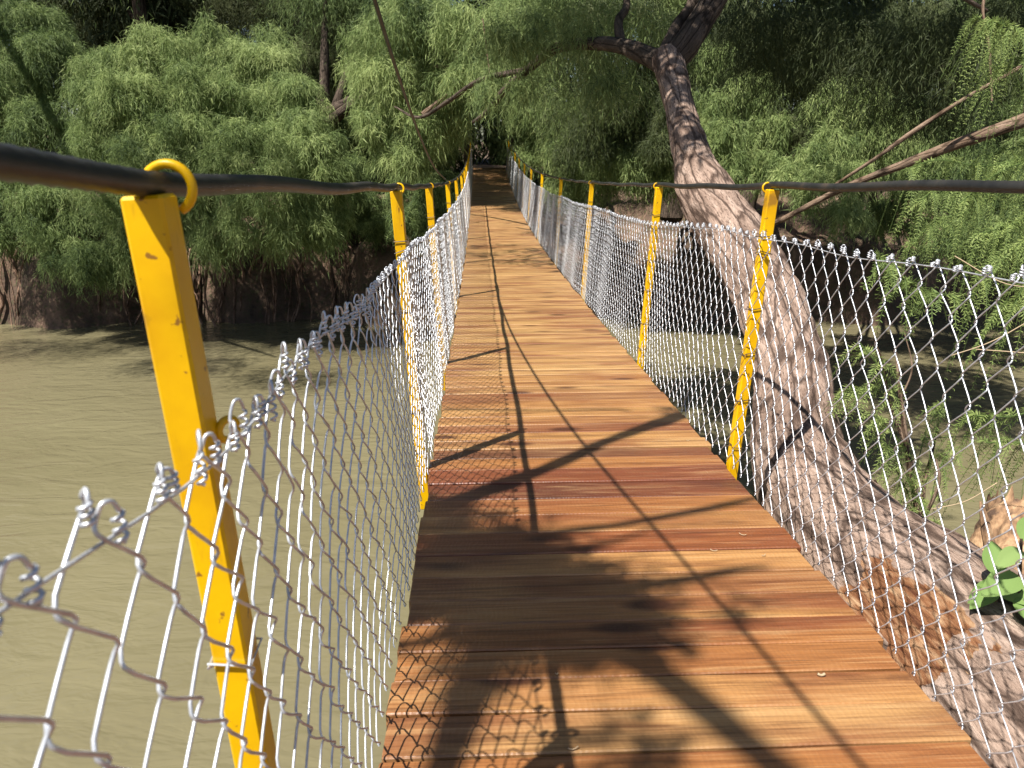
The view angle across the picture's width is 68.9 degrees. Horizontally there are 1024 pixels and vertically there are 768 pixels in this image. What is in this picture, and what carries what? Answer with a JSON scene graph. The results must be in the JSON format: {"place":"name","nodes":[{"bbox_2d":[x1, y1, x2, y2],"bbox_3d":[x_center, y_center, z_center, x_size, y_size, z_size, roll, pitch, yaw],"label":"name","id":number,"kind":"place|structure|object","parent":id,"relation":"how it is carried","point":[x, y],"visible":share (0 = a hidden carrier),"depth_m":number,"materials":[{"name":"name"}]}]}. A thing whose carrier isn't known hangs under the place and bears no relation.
{"place":"outdoors","nodes":[
{"label":"outdoors","id":0,"kind":"place"},
{"bbox_2d":[0,316,1023,767],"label":"river","id":1,"kind":"structure","parent":0,"point":[80,408],"depth_m":11.48,"materials":[{"name":"liquid"}]},
{"bbox_2d":[0,126,1023,328],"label":"ground","id":2,"kind":"structure","parent":0,"point":[37,308],"depth_m":22.63,"materials":[{"name":"brown soil"}]},
{"bbox_2d":[0,0,153,325],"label":"cypress tree","id":3,"kind":"object","parent":2,"relation":"on","point":[31,220],"visible":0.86,"depth_m":19.70,"materials":[{"name":"green plant"}]},
{"bbox_2d":[1,0,201,192],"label":"cypress tree","id":4,"kind":"object","parent":2,"relation":"on","point":[155,6],"visible":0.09,"depth_m":27.55,"materials":[{"name":"green plant"}]},
{"bbox_2d":[4,0,209,76],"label":"cypress tree","id":5,"kind":"object","parent":2,"relation":"on","point":[136,12],"visible":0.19,"depth_m":27.94,"materials":[{"name":"green plant"}]},
{"bbox_2d":[13,14,266,325],"bbox_3d":[-10.376,-5.534,20.741,9.247,8.323,5.193,13,22,36],"label":"cypress tree","id":6,"kind":"object","parent":2,"relation":"on","point":[141,120],"visible":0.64,"depth_m":18.08,"materials":[{"name":"green plant"}]},
{"bbox_2d":[121,0,392,191],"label":"cypress tree","id":7,"kind":"object","parent":2,"relation":"on","point":[182,6],"visible":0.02,"depth_m":28.66,"materials":[{"name":"green plant"}]},
{"bbox_2d":[168,1,365,326],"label":"cypress tree","id":8,"kind":"object","parent":2,"relation":"on","point":[273,127],"visible":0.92,"depth_m":18.05,"materials":[{"name":"green plant"}]},
{"bbox_2d":[172,0,452,197],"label":"cypress tree","id":9,"kind":"object","parent":2,"relation":"on","point":[314,73],"visible":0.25,"depth_m":27.61,"materials":[{"name":"green plant"}]},
{"bbox_2d":[243,0,499,321],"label":"cypress tree","id":10,"kind":"object","parent":2,"relation":"on","point":[376,223],"visible":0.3,"depth_m":22.11,"materials":[{"name":"green plant"}]},
{"bbox_2d":[272,0,561,190],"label":"cypress tree","id":11,"kind":"object","parent":2,"relation":"on","point":[461,163],"depth_m":29.63,"materials":[{"name":"green plant"}]},
{"bbox_2d":[464,99,513,166],"bbox_3d":[-0.797,-8.527,25.664,2.000,2.630,0.170,-1,18,-2],"label":"gateway","id":12,"kind":"object","parent":2,"relation":"on","point":[466,150],"visible":0.08,"depth_m":25.69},
{"bbox_2d":[471,84,560,186],"bbox_3d":[0.296,-9.655,29.481,3.747,4.815,2.765,13,22,36],"label":"bush","id":13,"kind":"object","parent":2,"relation":"on","point":[493,147],"visible":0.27,"depth_m":29.16,"materials":[{"name":"green plant"}]},
{"bbox_2d":[447,0,640,227],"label":"cypress tree","id":14,"kind":"object","parent":2,"relation":"on","point":[528,151],"visible":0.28,"depth_m":21.02,"materials":[{"name":"green plant"}]},
{"bbox_2d":[470,0,750,194],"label":"cypress tree","id":15,"kind":"object","parent":2,"relation":"on","point":[537,182],"visible":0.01,"depth_m":29.41,"materials":[{"name":"green plant"}]},
{"bbox_2d":[583,0,735,227],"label":"cypress tree","id":16,"kind":"object","parent":2,"relation":"on","point":[670,204],"visible":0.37,"depth_m":18.80,"materials":[{"name":"green plant"}]},
{"bbox_2d":[332,0,1023,767],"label":"leaning cypress","id":17,"kind":"object","parent":2,"relation":"on","point":[382,110],"visible":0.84,"depth_m":8.37,"materials":[{"name":"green plant"}]},
{"bbox_2d":[822,331,965,526],"bbox_3d":[1.659,0.284,3.308,0.644,0.998,0.453,7,19,21],"label":"sapling","id":18,"kind":"object","parent":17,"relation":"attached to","point":[912,482],"visible":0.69,"depth_m":3.28,"materials":[{"name":"green plant"}]},
{"bbox_2d":[379,168,989,767],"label":"footbridge","id":19,"kind":"object","parent":2,"relation":"on","point":[585,588],"visible":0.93,"depth_m":1.92,"materials":[{"name":"brown wood"}]},
{"bbox_2d":[0,141,472,767],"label":"fence","id":20,"kind":"object","parent":19,"relation":"attached to","point":[200,477],"visible":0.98,"depth_m":0.78,"materials":[{"name":"silver metal"}]},
{"bbox_2d":[372,0,445,179],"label":"stay cable","id":21,"kind":"object","parent":20,"relation":"attached to","point":[379,16],"visible":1,"depth_m":2.80,"materials":[{"name":"metal"}]},
{"bbox_2d":[506,138,1023,767],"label":"fence","id":22,"kind":"object","parent":19,"relation":"attached to","point":[756,308],"visible":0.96,"depth_m":2.51,"materials":[{"name":"silver metal"}]},
{"bbox_2d":[531,0,907,200],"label":"cypress tree","id":23,"kind":"object","parent":2,"relation":"on","point":[659,135],"visible":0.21,"depth_m":18.22,"materials":[{"name":"green plant"}]},
{"bbox_2d":[688,0,800,210],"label":"cypress tree","id":24,"kind":"object","parent":2,"relation":"on","point":[739,160],"visible":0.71,"depth_m":16.57,"materials":[{"name":"green plant"}]},
{"bbox_2d":[632,0,903,190],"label":"cypress tree","id":25,"kind":"object","parent":2,"relation":"on","point":[814,2],"visible":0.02,"depth_m":29.31,"materials":[{"name":"green plant"}]},
{"bbox_2d":[758,67,924,257],"bbox_3d":[8.824,-5.531,18.522,3.023,4.404,10.127,12,21,33],"label":"cypress tree","id":26,"kind":"object","parent":2,"relation":"on","point":[850,215],"visible":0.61,"depth_m":15.65,"materials":[{"name":"green plant"}]},
{"bbox_2d":[784,0,1011,191],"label":"cypress tree","id":27,"kind":"object","parent":2,"relation":"on","point":[949,3],"depth_m":29.61,"materials":[{"name":"green plant"}]},
{"bbox_2d":[775,0,1023,519],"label":"riverside cypress","id":28,"kind":"object","parent":2,"relation":"on","point":[1014,123],"visible":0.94,"depth_m":4.05,"materials":[{"name":"green plant"}]},
{"bbox_2d":[852,0,1023,227],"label":"cypress tree","id":29,"kind":"object","parent":2,"relation":"on","point":[929,4],"visible":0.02,"depth_m":18.13,"materials":[{"name":"green plant"}]},
{"bbox_2d":[865,0,1023,300],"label":"cypress tree","id":30,"kind":"object","parent":2,"relation":"on","point":[879,215],"visible":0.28,"depth_m":17.12,"materials":[{"name":"green plant"}]},
{"bbox_2d":[931,483,996,509],"bbox_3d":[1.602,0.399,2.649,0.189,0.137,0.006,6,18,19],"label":"dry twig","id":31,"kind":"object","parent":2,"relation":"on","point":[966,500],"visible":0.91,"depth_m":2.65,"materials":[{"name":"beige wood"}]},
{"bbox_2d":[951,324,1023,355],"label":"dry twig","id":32,"kind":"object","parent":2,"relation":"on","point":[988,342],"visible":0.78,"depth_m":2.55,"materials":[{"name":"beige wood"}]},
{"bbox_2d":[955,256,1023,286],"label":"dry twig","id":33,"kind":"object","parent":2,"relation":"on","point":[986,274],"visible":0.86,"depth_m":2.69,"materials":[{"name":"beige wood"}]},
{"bbox_2d":[967,517,1023,617],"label":"broadleaf plant","id":34,"kind":"object","parent":2,"relation":"on","point":[1011,585],"visible":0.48,"depth_m":1.94,"materials":[{"name":"green plant"}]},
{"bbox_2d":[970,486,1023,573],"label":"broken stump","id":35,"kind":"object","parent":2,"relation":"on","point":[997,517],"visible":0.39,"depth_m":2.91,"materials":[{"name":"brown wood"}]},
{"bbox_2d":[976,349,1023,352],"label":"dry twig","id":36,"kind":"object","parent":2,"relation":"on","point":[999,350],"visible":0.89,"depth_m":2.47,"materials":[{"name":"beige wood"}]}
]}

